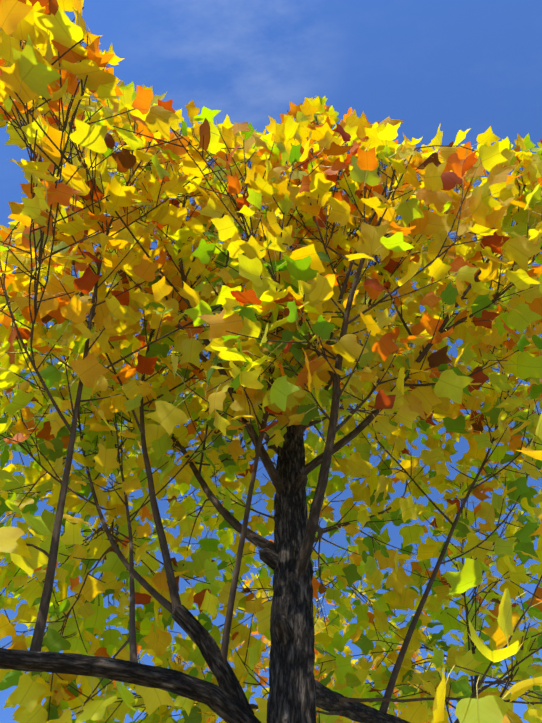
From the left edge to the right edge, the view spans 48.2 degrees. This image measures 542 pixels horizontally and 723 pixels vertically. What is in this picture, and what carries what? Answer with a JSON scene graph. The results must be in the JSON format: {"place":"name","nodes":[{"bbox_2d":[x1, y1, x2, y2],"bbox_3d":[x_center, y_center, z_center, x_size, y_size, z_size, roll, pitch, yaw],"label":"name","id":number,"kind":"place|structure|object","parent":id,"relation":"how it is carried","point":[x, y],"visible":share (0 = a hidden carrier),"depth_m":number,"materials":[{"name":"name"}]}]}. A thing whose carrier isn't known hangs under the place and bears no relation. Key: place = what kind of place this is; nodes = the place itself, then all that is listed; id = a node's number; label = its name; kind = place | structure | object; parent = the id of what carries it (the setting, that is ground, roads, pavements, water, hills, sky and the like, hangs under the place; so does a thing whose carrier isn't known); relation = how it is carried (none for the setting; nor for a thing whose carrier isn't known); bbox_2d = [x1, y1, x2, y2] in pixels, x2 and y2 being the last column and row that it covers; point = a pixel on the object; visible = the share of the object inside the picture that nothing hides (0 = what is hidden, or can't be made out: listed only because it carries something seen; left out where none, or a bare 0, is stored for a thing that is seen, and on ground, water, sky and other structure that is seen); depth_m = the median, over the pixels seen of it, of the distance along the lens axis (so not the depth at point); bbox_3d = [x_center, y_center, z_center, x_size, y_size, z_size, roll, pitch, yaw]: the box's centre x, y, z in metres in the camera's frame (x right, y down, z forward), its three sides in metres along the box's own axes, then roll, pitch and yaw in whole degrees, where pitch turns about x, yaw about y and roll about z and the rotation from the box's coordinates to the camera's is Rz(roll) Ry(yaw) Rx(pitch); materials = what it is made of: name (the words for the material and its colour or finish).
{"place":"outdoors","nodes":[
{"label":"outdoors","id":0,"kind":"place"},
{"bbox_2d":[0,0,541,722],"bbox_3d":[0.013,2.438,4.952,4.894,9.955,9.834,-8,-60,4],"label":"tulip tree","id":1,"kind":"object","parent":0,"point":[46,30],"depth_m":2.67,"materials":[{"name":"yellow plant"}]},
{"bbox_2d":[0,10,541,722],"bbox_3d":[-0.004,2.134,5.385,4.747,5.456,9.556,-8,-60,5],"label":"tulip tree petioles","id":2,"kind":"object","parent":1,"relation":"attached to","point":[266,380],"visible":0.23,"depth_m":2.78,"materials":[{"name":"yellow plant"}]},
{"bbox_2d":[0,0,541,722],"label":"sky","id":3,"kind":"structure","parent":0,"point":[456,65],"materials":[{"name":"blue"}]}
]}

